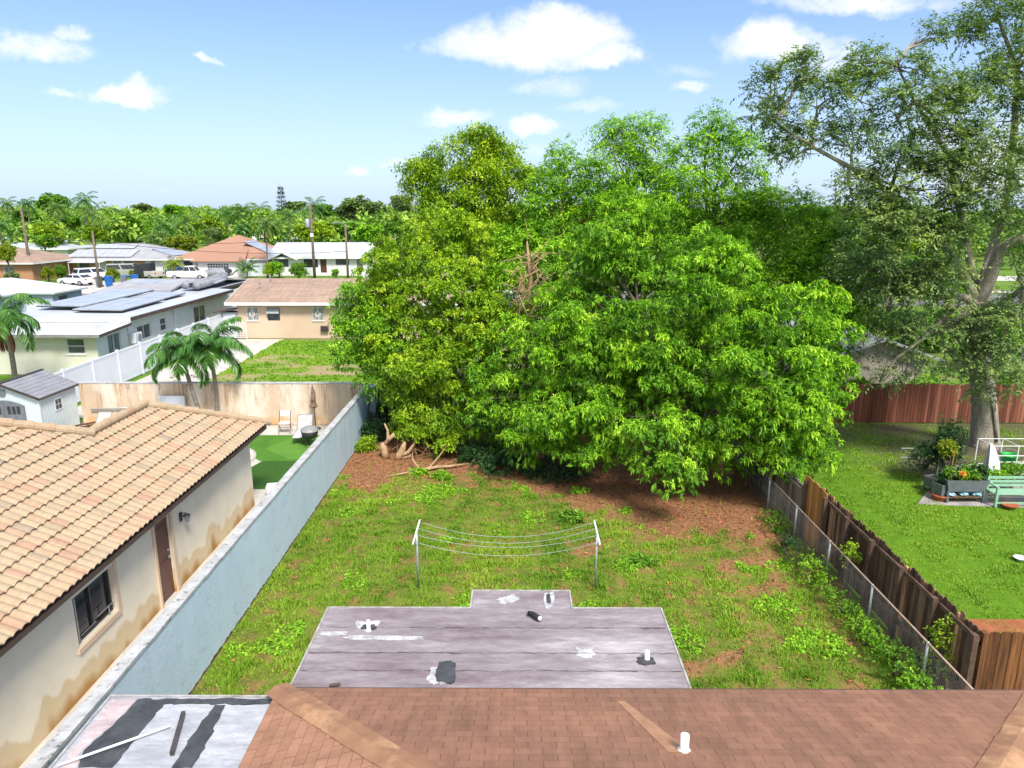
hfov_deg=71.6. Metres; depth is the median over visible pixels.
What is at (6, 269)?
window
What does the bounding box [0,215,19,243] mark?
palm tree
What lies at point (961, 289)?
tree
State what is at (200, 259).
brown roof house
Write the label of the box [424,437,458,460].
spiky plant
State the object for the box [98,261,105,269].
door
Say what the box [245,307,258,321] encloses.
window
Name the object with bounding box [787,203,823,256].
tree
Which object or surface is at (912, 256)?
tree
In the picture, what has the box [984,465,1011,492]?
potted plant
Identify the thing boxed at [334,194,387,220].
tree
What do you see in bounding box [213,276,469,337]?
beige house
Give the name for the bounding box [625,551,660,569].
shrub
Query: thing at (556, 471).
shrub
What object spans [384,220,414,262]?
tree
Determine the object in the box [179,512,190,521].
wall lantern
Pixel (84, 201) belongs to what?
palm tree
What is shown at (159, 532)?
door
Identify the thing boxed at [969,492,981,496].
plastic bag
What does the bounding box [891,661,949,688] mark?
vine
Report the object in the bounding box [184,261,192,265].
window
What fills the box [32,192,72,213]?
tree
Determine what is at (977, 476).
potted plant
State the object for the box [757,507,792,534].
bush
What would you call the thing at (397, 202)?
tree
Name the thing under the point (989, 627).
soil bed
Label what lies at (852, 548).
shrub
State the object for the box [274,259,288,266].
window
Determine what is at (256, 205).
palm tree
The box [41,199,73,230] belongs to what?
palm tree
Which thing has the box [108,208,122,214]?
tree
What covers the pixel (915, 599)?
side fence
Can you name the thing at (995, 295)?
road
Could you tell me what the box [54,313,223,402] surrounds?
vinyl fence
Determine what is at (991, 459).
white sheet
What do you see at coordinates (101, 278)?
wheelie bin
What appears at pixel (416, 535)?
clothesline
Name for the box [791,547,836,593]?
bush
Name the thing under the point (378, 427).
shrub
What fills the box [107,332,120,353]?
window
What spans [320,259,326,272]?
door
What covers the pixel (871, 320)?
tree
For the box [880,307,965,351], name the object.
tree
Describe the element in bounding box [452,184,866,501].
schefflera tree
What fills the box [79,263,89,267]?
window
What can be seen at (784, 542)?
bush
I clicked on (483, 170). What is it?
round topped tree
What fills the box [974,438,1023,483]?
wire rack
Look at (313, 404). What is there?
folded parasol
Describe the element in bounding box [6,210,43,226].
tree
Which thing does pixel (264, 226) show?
palm tree
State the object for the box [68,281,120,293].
driveway
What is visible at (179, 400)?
leaning panel
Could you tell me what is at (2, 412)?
door
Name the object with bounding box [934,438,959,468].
potted plant
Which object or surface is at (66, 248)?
distant house
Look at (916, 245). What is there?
tree
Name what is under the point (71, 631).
tile roof house
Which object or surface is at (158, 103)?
sky
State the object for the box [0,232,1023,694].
ground
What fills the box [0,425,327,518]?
patio
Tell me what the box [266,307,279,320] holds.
window
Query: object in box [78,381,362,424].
tan wall
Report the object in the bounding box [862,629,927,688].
vine
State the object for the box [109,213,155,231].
tree
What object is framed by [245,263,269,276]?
white gate fence
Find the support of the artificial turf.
on the patio
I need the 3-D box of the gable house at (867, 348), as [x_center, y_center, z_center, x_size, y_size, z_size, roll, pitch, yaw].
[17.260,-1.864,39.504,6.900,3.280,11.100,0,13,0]
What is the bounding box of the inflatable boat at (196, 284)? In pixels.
[181,273,227,289]
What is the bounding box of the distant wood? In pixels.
[0,201,1023,260]
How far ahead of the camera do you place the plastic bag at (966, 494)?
22.67 m
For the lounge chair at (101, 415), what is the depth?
30.07 m
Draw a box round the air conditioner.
[130,332,143,344]
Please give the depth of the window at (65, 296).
62.15 m
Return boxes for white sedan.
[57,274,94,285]
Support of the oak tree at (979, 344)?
on the neighbour lawn at (914, 429)
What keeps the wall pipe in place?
attached to the tan wall at (271, 400)
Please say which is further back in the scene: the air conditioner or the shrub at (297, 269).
the shrub at (297, 269)
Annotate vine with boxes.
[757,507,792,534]
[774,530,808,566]
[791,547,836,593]
[818,578,864,639]
[835,601,892,659]
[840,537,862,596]
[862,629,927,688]
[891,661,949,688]
[922,612,957,688]
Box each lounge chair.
[95,411,112,422]
[292,414,312,443]
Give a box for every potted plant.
[899,439,945,480]
[924,412,971,468]
[929,440,968,474]
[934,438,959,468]
[936,471,950,484]
[940,464,957,479]
[955,467,972,498]
[956,460,979,470]
[968,468,981,498]
[969,462,992,478]
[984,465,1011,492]
[1000,461,1023,487]
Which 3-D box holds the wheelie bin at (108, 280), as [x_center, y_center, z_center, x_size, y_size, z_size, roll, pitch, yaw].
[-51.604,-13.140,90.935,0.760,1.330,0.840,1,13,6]
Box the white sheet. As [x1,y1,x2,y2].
[983,443,999,474]
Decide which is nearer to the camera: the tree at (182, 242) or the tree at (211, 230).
the tree at (182, 242)
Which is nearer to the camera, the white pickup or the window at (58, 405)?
the window at (58, 405)
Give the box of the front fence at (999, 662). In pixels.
[971,630,1023,689]
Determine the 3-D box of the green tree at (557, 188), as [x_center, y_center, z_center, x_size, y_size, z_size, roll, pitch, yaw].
[1.637,-4.345,30.227,8.454,12.434,5.946,-11,17,-39]
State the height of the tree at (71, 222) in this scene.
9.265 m
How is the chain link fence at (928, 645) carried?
on the yard at (706, 670)
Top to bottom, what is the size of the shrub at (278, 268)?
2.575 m
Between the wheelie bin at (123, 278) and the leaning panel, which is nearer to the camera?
the leaning panel
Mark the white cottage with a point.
(333, 257)
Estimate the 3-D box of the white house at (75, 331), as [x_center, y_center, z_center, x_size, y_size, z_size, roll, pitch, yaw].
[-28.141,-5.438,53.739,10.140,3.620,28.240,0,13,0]
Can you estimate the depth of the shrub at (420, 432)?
28.41 m
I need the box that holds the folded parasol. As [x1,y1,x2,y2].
[309,385,320,429]
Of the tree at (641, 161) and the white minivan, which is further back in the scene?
the white minivan
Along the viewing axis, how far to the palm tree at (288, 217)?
131.56 m
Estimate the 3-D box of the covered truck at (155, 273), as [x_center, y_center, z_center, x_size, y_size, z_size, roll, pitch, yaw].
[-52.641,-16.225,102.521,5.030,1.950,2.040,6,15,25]
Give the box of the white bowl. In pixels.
[1013,554,1023,561]
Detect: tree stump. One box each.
[380,423,394,458]
[394,440,415,460]
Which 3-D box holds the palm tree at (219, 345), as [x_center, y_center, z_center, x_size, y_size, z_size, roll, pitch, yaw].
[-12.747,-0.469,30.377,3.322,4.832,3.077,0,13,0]
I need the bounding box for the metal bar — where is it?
[169,711,185,754]
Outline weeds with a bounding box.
[214,474,913,673]
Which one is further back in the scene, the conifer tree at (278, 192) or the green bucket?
the conifer tree at (278, 192)
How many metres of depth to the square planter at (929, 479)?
23.58 m
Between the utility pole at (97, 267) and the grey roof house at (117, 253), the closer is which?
the utility pole at (97, 267)
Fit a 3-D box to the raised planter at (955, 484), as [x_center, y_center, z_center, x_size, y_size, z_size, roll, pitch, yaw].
[14.466,3.373,22.829,1.350,0.765,0.550,0,13,0]
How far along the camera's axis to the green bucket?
24.03 m
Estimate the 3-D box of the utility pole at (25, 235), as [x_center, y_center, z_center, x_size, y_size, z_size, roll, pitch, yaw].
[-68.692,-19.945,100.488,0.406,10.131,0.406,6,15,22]
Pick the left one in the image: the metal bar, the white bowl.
the metal bar
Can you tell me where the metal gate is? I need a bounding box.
[225,323,247,339]
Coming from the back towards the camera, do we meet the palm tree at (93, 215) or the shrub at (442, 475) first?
the palm tree at (93, 215)
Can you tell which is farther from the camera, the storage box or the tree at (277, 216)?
the tree at (277, 216)
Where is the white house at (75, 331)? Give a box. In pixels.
[0,279,246,373]
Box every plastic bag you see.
[956,492,968,496]
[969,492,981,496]
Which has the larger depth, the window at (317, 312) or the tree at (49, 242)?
the tree at (49, 242)
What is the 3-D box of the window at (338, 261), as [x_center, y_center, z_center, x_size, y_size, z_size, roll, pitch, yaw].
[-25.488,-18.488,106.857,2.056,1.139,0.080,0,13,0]
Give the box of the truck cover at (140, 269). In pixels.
[134,262,155,275]
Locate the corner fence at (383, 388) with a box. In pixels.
[377,382,703,425]
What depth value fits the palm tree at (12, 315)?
36.44 m
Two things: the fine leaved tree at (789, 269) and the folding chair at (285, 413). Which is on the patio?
the folding chair at (285, 413)
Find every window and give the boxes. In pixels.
[4,266,14,272]
[54,396,62,411]
[58,294,67,299]
[66,339,86,354]
[72,559,121,654]
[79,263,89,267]
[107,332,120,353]
[137,323,152,340]
[160,317,168,332]
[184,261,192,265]
[193,304,205,322]
[207,263,228,269]
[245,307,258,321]
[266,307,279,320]
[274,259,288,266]
[304,259,317,266]
[311,307,323,321]
[336,259,348,264]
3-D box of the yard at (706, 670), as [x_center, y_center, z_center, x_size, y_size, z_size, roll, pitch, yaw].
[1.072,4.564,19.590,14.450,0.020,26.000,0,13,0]
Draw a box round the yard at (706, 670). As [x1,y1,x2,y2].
[191,419,933,694]
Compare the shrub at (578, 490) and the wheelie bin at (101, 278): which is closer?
the shrub at (578, 490)
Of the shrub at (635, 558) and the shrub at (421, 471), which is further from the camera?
the shrub at (421, 471)
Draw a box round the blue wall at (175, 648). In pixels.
[25,384,376,767]
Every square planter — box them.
[922,474,937,491]
[932,480,946,495]
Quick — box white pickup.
[166,266,207,278]
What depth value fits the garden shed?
29.06 m
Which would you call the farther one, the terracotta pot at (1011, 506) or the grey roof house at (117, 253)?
the grey roof house at (117, 253)
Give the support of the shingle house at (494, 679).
on the ground at (938, 354)
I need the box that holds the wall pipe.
[90,407,126,409]
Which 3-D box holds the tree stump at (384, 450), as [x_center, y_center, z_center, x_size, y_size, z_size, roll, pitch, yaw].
[-4.691,2.167,26.802,0.613,1.390,0.340,0,13,0]
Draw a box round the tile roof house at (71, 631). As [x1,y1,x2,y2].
[0,399,271,767]
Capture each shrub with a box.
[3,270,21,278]
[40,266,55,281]
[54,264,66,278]
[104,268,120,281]
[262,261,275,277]
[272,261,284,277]
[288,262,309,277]
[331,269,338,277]
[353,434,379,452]
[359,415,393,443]
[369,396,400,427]
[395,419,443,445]
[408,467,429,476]
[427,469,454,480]
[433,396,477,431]
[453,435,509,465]
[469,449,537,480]
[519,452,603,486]
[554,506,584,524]
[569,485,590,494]
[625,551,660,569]
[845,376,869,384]
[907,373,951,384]
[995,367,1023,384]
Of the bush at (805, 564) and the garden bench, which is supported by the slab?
the garden bench
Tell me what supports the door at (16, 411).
in the garden shed
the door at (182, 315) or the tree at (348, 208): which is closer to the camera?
the door at (182, 315)
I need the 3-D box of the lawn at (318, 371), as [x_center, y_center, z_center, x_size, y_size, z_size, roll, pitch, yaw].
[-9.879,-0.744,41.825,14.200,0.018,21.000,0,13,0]
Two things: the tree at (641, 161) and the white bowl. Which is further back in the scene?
the tree at (641, 161)
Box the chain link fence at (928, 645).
[745,462,973,688]
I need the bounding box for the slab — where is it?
[918,464,1023,507]
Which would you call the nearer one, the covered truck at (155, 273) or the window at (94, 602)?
the window at (94, 602)
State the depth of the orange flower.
22.45 m
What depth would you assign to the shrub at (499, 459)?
25.25 m
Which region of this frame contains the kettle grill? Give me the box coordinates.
[300,425,318,447]
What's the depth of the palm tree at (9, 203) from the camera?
165.32 m
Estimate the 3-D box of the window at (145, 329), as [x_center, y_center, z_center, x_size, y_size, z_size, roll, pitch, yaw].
[-23.795,-3.348,45.933,0.180,1.020,1.870,0,13,0]
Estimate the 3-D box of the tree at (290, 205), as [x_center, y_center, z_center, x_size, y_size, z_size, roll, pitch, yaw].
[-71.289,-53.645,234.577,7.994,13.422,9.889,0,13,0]
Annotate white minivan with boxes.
[72,267,106,278]
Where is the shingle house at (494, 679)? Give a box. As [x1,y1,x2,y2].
[49,590,1023,767]
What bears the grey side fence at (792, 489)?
on the yard at (706, 670)
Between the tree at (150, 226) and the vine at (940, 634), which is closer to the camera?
the vine at (940, 634)
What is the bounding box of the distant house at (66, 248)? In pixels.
[11,242,92,254]
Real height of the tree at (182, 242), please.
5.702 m
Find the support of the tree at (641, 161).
on the ground at (938, 354)
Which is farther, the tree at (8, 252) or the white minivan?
the white minivan
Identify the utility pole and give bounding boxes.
[19,206,29,254]
[91,231,100,287]
[305,204,315,277]
[337,222,348,277]
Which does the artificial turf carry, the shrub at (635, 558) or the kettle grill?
the kettle grill
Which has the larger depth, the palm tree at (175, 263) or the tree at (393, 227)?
the tree at (393, 227)
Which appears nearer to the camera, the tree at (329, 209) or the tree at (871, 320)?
the tree at (871, 320)
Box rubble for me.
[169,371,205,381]
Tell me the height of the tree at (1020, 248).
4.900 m
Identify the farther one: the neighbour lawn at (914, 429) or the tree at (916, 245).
the tree at (916, 245)
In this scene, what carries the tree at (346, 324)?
on the ground at (938, 354)
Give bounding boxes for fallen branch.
[387,444,468,476]
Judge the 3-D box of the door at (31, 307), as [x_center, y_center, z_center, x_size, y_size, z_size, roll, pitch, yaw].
[-40.923,-6.360,60.878,1.296,2.098,0.062,0,13,0]
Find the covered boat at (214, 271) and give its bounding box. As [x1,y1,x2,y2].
[204,267,233,276]
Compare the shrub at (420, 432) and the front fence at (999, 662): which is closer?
the front fence at (999, 662)
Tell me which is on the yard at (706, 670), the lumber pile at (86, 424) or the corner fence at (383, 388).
the corner fence at (383, 388)
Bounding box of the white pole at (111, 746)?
[57,725,169,766]
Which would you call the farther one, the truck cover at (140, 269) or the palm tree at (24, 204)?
the palm tree at (24, 204)
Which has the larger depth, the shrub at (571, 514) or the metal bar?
the shrub at (571, 514)
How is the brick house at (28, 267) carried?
on the ground at (938, 354)
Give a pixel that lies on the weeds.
(774, 603)
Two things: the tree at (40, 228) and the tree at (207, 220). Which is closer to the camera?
the tree at (40, 228)
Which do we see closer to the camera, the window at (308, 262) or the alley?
the alley
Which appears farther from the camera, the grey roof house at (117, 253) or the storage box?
the grey roof house at (117, 253)
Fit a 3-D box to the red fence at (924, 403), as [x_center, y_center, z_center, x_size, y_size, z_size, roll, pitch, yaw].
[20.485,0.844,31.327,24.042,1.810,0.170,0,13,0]
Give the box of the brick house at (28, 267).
[0,247,73,280]
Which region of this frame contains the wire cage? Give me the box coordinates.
[899,448,922,471]
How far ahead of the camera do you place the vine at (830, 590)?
16.25 m
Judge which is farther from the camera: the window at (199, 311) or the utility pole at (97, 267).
the utility pole at (97, 267)
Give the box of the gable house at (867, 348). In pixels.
[752,312,944,383]
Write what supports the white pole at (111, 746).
on the shingle house at (494, 679)
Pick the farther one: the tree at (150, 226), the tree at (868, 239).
the tree at (150, 226)
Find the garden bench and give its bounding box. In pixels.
[985,475,1023,506]
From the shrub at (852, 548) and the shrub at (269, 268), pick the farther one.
the shrub at (269, 268)
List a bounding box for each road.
[82,294,1020,305]
[822,276,1022,280]
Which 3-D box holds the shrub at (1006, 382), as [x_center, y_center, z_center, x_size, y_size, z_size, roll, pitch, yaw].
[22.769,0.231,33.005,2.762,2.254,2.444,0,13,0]
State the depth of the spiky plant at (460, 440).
28.15 m
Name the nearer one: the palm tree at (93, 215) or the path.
the path
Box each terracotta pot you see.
[930,491,946,501]
[1000,501,1018,509]
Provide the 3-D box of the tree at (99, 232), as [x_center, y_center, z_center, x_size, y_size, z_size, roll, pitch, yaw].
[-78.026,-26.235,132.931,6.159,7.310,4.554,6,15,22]
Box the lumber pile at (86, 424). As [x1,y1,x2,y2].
[75,421,95,426]
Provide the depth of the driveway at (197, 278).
102.59 m
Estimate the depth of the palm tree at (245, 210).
145.75 m
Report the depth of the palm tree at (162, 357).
29.30 m
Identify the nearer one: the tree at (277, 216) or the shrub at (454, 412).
the shrub at (454, 412)
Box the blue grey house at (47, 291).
[0,278,87,313]
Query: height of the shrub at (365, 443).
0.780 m
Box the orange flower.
[958,470,966,479]
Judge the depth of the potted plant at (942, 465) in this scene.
24.67 m
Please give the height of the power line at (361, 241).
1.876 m
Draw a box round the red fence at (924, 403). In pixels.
[719,383,1023,422]
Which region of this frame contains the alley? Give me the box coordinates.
[19,491,266,767]
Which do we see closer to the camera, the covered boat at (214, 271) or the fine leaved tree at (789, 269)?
the fine leaved tree at (789, 269)
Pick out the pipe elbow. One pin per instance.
(535, 616)
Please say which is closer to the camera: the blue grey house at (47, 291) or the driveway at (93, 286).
the blue grey house at (47, 291)
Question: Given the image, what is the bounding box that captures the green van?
[105,263,133,274]
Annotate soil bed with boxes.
[968,619,1023,632]
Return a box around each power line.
[32,237,310,243]
[97,241,345,253]
[316,237,526,249]
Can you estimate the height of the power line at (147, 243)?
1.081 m
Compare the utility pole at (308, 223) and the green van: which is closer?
the utility pole at (308, 223)
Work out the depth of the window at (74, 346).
40.77 m
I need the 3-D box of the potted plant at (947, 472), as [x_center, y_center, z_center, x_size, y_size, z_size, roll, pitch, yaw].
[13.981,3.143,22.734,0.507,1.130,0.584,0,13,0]
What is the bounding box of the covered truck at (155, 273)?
[144,270,164,278]
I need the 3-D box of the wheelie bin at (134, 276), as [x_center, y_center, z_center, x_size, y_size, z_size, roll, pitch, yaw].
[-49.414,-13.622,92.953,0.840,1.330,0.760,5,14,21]
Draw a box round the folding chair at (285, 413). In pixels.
[278,410,292,434]
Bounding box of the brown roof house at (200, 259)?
[174,235,273,276]
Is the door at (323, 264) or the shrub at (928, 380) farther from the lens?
the door at (323, 264)
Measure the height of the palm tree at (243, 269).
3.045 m
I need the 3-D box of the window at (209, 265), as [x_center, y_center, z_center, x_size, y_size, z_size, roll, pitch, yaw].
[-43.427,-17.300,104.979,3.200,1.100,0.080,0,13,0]
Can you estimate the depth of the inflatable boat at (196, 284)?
58.24 m
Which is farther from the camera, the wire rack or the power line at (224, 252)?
the power line at (224, 252)
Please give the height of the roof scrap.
0.044 m
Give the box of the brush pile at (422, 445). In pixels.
[392,434,459,459]
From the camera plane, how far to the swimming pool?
27.16 m
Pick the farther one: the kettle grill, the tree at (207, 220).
the tree at (207, 220)
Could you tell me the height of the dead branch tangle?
8.894 m
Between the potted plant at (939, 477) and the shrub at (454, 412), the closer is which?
the potted plant at (939, 477)
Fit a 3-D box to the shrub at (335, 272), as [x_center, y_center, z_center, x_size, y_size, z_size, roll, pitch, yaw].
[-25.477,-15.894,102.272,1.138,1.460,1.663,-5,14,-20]
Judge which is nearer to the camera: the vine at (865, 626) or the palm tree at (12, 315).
the vine at (865, 626)
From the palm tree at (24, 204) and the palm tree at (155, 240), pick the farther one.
the palm tree at (24, 204)
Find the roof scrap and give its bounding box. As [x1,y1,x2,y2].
[329,682,339,686]
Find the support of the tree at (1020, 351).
on the ground at (938, 354)
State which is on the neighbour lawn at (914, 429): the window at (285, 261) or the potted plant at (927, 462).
the potted plant at (927, 462)
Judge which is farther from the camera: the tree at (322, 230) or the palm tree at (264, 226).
the tree at (322, 230)
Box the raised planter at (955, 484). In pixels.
[938,475,989,502]
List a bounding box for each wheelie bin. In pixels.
[94,276,103,286]
[103,276,112,285]
[120,275,126,281]
[130,274,137,278]
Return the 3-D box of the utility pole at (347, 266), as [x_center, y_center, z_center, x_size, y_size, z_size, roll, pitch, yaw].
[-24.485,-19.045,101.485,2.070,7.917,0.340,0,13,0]
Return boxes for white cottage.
[268,242,376,275]
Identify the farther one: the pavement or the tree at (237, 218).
the tree at (237, 218)
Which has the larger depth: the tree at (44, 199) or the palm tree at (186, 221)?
the tree at (44, 199)
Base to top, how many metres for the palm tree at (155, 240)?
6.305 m
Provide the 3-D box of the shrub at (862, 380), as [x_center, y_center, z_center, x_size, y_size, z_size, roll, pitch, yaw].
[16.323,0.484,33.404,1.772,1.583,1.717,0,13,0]
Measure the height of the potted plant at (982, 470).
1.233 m
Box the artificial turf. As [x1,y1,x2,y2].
[249,435,319,488]
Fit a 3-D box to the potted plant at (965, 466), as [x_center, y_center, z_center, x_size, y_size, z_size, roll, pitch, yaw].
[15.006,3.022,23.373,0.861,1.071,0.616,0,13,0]
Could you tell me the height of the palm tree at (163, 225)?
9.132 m
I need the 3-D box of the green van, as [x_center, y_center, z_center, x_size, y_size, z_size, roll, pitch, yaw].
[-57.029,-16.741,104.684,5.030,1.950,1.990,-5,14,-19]
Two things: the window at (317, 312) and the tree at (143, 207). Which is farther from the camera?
the tree at (143, 207)
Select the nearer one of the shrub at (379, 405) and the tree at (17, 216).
the shrub at (379, 405)
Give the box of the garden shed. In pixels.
[0,369,79,426]
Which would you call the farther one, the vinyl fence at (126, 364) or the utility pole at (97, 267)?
the utility pole at (97, 267)
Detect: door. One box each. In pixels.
[0,400,5,417]
[3,400,26,419]
[26,301,40,310]
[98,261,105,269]
[151,511,180,609]
[180,312,186,327]
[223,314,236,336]
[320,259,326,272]
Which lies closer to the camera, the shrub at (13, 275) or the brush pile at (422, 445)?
the brush pile at (422, 445)
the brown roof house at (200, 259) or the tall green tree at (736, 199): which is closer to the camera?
the tall green tree at (736, 199)
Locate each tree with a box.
[0,196,19,222]
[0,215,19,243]
[0,241,17,277]
[0,293,50,377]
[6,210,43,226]
[16,197,36,223]
[30,221,65,238]
[31,233,58,251]
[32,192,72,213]
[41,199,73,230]
[55,213,88,239]
[70,191,98,244]
[71,201,109,239]
[80,224,108,245]
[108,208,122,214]
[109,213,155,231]
[130,203,153,215]
[137,230,168,246]
[143,331,217,408]
[145,214,180,246]
[160,235,198,251]
[161,256,185,274]
[163,204,187,218]
[169,209,207,250]
[169,316,253,410]
[190,214,224,245]
[203,226,222,242]
[212,204,238,236]
[224,206,253,223]
[227,202,253,227]
[231,223,251,237]
[233,257,259,277]
[248,201,272,237]
[250,212,280,276]
[270,202,307,241]
[271,214,288,225]
[275,186,287,214]
[282,201,306,212]
[292,221,335,241]
[301,196,327,221]
[315,204,334,218]
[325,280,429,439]
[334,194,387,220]
[345,200,515,457]
[351,223,383,241]
[368,234,399,253]
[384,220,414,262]
[388,194,415,213]
[389,120,550,400]
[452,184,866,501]
[476,132,648,380]
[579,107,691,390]
[629,97,791,414]
[694,178,895,439]
[730,0,1023,450]
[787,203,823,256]
[812,205,862,220]
[814,228,888,261]
[824,294,889,333]
[845,252,921,311]
[863,222,983,257]
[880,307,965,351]
[913,262,980,310]
[956,318,1023,367]
[1001,242,1023,269]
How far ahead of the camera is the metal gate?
52.31 m
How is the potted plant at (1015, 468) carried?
on the slab
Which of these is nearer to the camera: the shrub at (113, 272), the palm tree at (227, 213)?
the shrub at (113, 272)
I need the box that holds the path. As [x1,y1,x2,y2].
[78,339,282,417]
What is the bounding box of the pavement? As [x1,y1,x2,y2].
[81,290,1013,292]
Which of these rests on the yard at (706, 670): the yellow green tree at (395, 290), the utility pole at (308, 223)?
the yellow green tree at (395, 290)
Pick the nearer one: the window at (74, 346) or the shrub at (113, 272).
the window at (74, 346)
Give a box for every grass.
[193,458,925,694]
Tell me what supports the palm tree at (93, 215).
on the ground at (938, 354)
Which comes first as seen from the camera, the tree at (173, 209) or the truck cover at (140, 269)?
the truck cover at (140, 269)
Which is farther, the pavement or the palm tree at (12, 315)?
the pavement
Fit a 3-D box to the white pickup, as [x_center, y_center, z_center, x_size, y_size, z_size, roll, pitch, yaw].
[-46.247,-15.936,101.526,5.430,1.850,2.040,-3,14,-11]
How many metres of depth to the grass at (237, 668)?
18.20 m
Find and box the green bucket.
[1000,449,1019,469]
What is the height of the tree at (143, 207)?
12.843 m
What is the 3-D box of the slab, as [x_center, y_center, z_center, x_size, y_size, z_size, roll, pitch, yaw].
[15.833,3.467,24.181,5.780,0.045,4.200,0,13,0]
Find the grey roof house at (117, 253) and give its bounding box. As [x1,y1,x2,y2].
[66,243,188,273]
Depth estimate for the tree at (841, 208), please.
142.96 m
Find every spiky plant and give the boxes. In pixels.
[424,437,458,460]
[458,430,471,444]
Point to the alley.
(261, 497)
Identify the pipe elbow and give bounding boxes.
[527,611,541,620]
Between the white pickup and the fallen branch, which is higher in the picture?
the white pickup
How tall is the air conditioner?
0.680 m
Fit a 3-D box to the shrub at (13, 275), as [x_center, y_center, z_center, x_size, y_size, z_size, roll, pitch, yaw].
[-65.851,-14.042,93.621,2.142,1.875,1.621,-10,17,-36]
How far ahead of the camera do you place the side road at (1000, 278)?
102.64 m
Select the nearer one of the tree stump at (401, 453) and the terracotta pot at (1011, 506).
the terracotta pot at (1011, 506)
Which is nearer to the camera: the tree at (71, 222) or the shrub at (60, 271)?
the shrub at (60, 271)
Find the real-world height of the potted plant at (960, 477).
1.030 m
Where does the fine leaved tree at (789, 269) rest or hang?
on the neighbour lawn at (914, 429)
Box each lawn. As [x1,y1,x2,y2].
[209,340,464,417]
[707,423,1023,688]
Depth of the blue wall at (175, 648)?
15.31 m
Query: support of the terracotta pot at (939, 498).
on the slab
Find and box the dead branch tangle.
[493,220,562,412]
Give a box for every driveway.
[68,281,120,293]
[166,277,245,278]
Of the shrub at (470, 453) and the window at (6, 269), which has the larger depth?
the window at (6, 269)
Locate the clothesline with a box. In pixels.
[412,520,600,588]
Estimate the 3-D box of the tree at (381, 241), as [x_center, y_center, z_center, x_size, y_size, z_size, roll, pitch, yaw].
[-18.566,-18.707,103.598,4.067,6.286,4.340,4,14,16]
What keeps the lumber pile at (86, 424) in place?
on the patio
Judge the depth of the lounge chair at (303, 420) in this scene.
29.61 m
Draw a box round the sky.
[0,0,1023,211]
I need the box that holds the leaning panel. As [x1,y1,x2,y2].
[158,396,185,405]
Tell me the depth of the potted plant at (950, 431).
23.79 m
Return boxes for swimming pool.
[250,448,255,461]
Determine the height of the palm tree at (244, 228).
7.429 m
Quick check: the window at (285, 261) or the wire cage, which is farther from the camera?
the window at (285, 261)
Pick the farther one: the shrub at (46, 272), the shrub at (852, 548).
the shrub at (46, 272)
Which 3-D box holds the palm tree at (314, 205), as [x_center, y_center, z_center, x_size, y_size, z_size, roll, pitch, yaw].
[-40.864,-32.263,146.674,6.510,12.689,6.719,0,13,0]
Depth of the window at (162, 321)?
48.56 m
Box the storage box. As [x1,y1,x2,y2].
[265,483,276,493]
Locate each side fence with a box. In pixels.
[704,399,803,534]
[799,475,981,688]
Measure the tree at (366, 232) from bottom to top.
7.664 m

